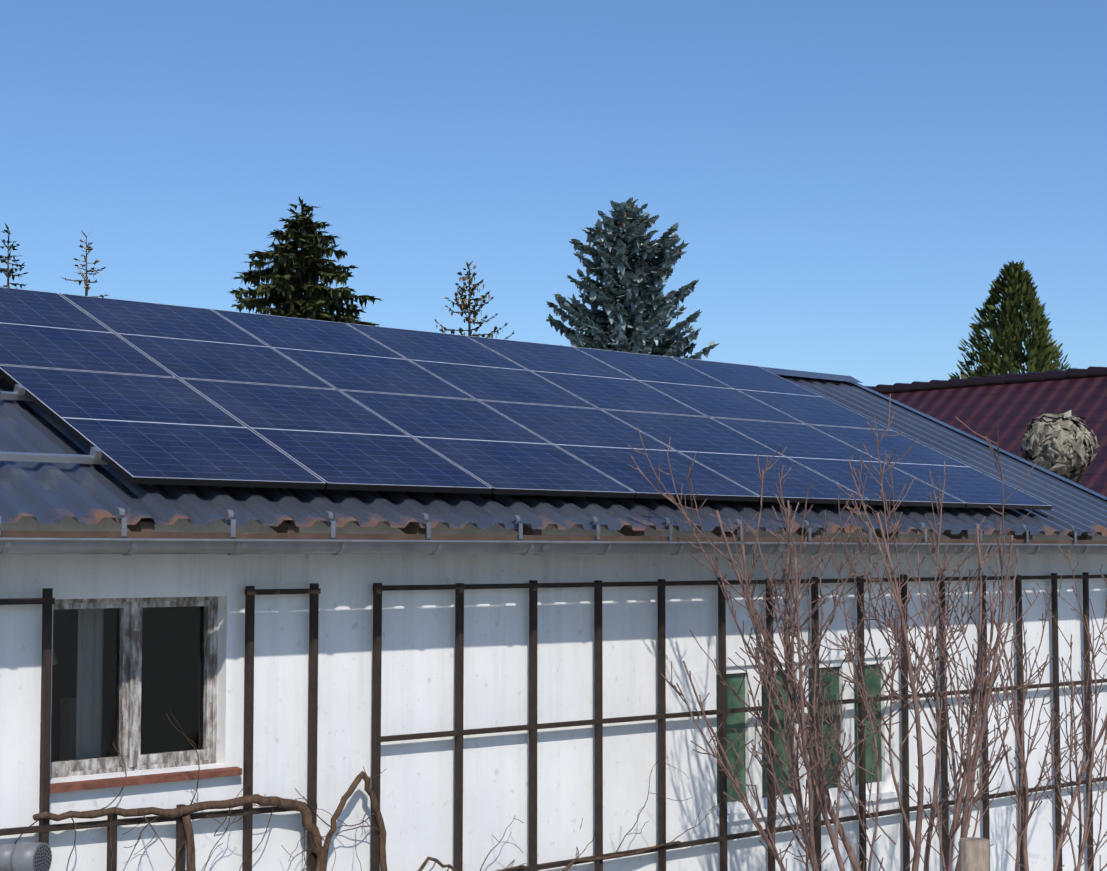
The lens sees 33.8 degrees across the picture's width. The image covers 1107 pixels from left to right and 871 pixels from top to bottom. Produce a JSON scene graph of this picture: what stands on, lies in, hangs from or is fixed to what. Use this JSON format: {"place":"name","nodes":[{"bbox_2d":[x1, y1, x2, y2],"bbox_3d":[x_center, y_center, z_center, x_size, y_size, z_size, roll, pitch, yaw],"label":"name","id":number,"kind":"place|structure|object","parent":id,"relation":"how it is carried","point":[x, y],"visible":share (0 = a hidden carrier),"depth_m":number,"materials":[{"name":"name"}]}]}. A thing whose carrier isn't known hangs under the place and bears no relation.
{"place":"outdoors","nodes":[
{"label":"outdoors","id":0,"kind":"place"},
{"bbox_2d":[0,374,1106,535],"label":"roof sheet","id":1,"kind":"object","parent":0,"point":[49,493],"visible":0.38,"depth_m":10.35,"materials":[{"name":"grey metal"}]},
{"bbox_2d":[0,384,106,463],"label":"mounting rails","id":2,"kind":"object","parent":1,"relation":"on","point":[93,457],"visible":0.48,"depth_m":9.01,"materials":[{"name":"silver metal"}]},
{"bbox_2d":[0,287,1051,509],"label":"solar panels","id":3,"kind":"object","parent":2,"relation":"on","point":[136,392],"visible":1,"depth_m":11.81,"materials":[{"name":"blue glass"}]},
{"bbox_2d":[761,367,1106,499],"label":"roof edge trim","id":4,"kind":"structure","parent":1,"relation":"on","point":[812,375],"depth_m":17.01,"materials":[{"name":"grey metal"}]},
{"bbox_2d":[0,0,1106,385],"label":"sky","id":5,"kind":"structure","parent":0,"point":[845,183],"materials":[{"name":"blue"}]},
{"bbox_2d":[716,664,881,803],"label":"shutters","id":6,"kind":"object","parent":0,"point":[736,721],"visible":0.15,"depth_m":12.34,"materials":[{"name":"green wood"}]},
{"label":"ground","id":7,"kind":"structure","parent":0,"visible":0},
{"bbox_2d":[0,224,28,288],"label":"spruce","id":8,"kind":"object","parent":7,"relation":"on","point":[8,275],"visible":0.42,"depth_m":39.65,"materials":[{"name":"green plant"}]},
{"bbox_2d":[62,230,108,297],"bbox_3d":[-9.713,0.507,37.830,1.758,9.721,1.948,2,-4,-30],"label":"conifer tree","id":9,"kind":"object","parent":7,"relation":"on","point":[86,286],"visible":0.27,"depth_m":38.20,"materials":[{"name":"brown plant"}]},
{"bbox_2d":[229,197,384,325],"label":"tall spruce","id":10,"kind":"object","parent":7,"relation":"on","point":[285,289],"visible":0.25,"depth_m":44.33,"materials":[{"name":"green plant"}]},
{"bbox_2d":[15,710,726,870],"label":"grapevine","id":11,"kind":"object","parent":7,"relation":"on","point":[319,850],"visible":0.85,"depth_m":9.39,"materials":[{"name":"brown plant"}]},
{"bbox_2d":[434,261,513,339],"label":"sparse spruce","id":12,"kind":"object","parent":7,"relation":"on","point":[464,306],"visible":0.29,"depth_m":43.45,"materials":[{"name":"green plant"}]},
{"bbox_2d":[0,516,1106,870],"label":"house walls","id":13,"kind":"structure","parent":7,"relation":"on","point":[418,696],"depth_m":10.58,"materials":[{"name":"paint"}]},
{"bbox_2d":[0,842,51,870],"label":"vent pipe","id":14,"kind":"object","parent":13,"relation":"attached to","point":[29,856],"visible":1,"depth_m":8.24,"materials":[{"name":"grey metal"}]},
{"bbox_2d":[51,606,202,760],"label":"interior rooms","id":15,"kind":"object","parent":13,"relation":"in","point":[174,646],"depth_m":11.03,"materials":[{"name":"grey"}]},
{"bbox_2d":[52,608,103,760],"bbox_3d":[-2.529,1.253,9.218,0.482,0.810,0.298,1,-4,-13],"label":"window curtain","id":16,"kind":"object","parent":15,"relation":"attached to","point":[74,741],"depth_m":9.16,"materials":[{"name":"beige fabric"}]},
{"bbox_2d":[50,596,217,777],"bbox_3d":[-2.118,1.241,9.105,0.970,0.860,0.087,3,-5,-42],"label":"window frame","id":17,"kind":"object","parent":13,"relation":"attached to","point":[129,672],"visible":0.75,"depth_m":9.09,"materials":[{"name":"white wood"}]},
{"bbox_2d":[51,606,204,760],"bbox_3d":[-2.127,1.232,9.116,0.866,0.736,0.001,3,-5,-42],"label":"window glass","id":18,"kind":"object","parent":17,"relation":"in","point":[118,680],"visible":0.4,"depth_m":9.06,"materials":[{"name":"glass"}]},
{"bbox_2d":[50,766,241,792],"bbox_3d":[-2.044,1.694,9.010,1.090,0.050,0.135,3,-5,-42],"label":"window sill","id":19,"kind":"structure","parent":13,"relation":"attached to","point":[132,780],"depth_m":8.95,"materials":[{"name":"brown wood"}]},
{"bbox_2d":[0,507,1088,555],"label":"gutter brackets","id":20,"kind":"object","parent":13,"relation":"attached to","point":[6,548],"visible":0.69,"depth_m":9.77,"materials":[{"name":"metal"}]},
{"bbox_2d":[0,537,1106,554],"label":"gutter","id":21,"kind":"object","parent":20,"relation":"on","point":[148,546],"visible":0.94,"depth_m":9.71,"materials":[{"name":"grey metal"}]},
{"bbox_2d":[127,518,1091,539],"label":"rafters","id":22,"kind":"object","parent":13,"relation":"on","point":[148,525],"visible":0.02,"depth_m":10.37,"materials":[{"name":"brown wood"}]},
{"bbox_2d":[0,531,1106,543],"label":"fascia","id":23,"kind":"structure","parent":22,"relation":"attached to","point":[108,534],"depth_m":9.87,"materials":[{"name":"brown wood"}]},
{"bbox_2d":[715,656,899,823],"bbox_3d":[1.743,2.047,12.440,1.910,1.000,0.090,3,-5,-42],"label":"window frame","id":24,"kind":"object","parent":13,"relation":"attached to","point":[736,811],"visible":0.48,"depth_m":12.47,"materials":[{"name":"white wood"}]},
{"bbox_2d":[0,572,1106,870],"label":"trellis","id":25,"kind":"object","parent":7,"relation":"on","point":[46,600],"depth_m":10.98,"materials":[{"name":"brown wood"}]},
{"bbox_2d":[546,197,719,359],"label":"blue spruce","id":26,"kind":"object","parent":7,"relation":"on","point":[629,270],"visible":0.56,"depth_m":50.41,"materials":[{"name":"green plant"}]},
{"bbox_2d":[628,394,1046,870],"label":"tall bare shrub","id":27,"kind":"object","parent":7,"relation":"on","point":[795,702],"visible":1,"depth_m":10.71,"materials":[{"name":"brown plant"}]},
{"bbox_2d":[959,837,989,870],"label":"wooden post","id":28,"kind":"object","parent":7,"relation":"on","point":[973,853],"visible":1,"depth_m":8.19,"materials":[{"name":"beige wood"}]},
{"bbox_2d":[948,260,1070,378],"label":"thuja","id":29,"kind":"object","parent":7,"relation":"on","point":[1012,330],"visible":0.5,"depth_m":57.10,"materials":[{"name":"green plant"}]},
{"bbox_2d":[980,543,1106,870],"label":"bare shrub","id":30,"kind":"object","parent":7,"relation":"on","point":[1023,790],"visible":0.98,"depth_m":12.48,"materials":[{"name":"brown plant"}]},
{"bbox_2d":[1020,408,1099,483],"bbox_3d":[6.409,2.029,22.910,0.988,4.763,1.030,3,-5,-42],"label":"dried leaf bush","id":31,"kind":"object","parent":7,"relation":"on","point":[1064,445],"visible":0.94,"depth_m":22.75,"materials":[{"name":"beige plant"}]},
{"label":"neighbouring walls","id":32,"kind":"object","parent":7,"relation":"on","visible":0},
{"bbox_2d":[865,366,1106,496],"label":"neighbour roof","id":33,"kind":"structure","parent":32,"relation":"on","point":[1012,404],"depth_m":27.73,"materials":[{"name":"red metal"}]}
]}

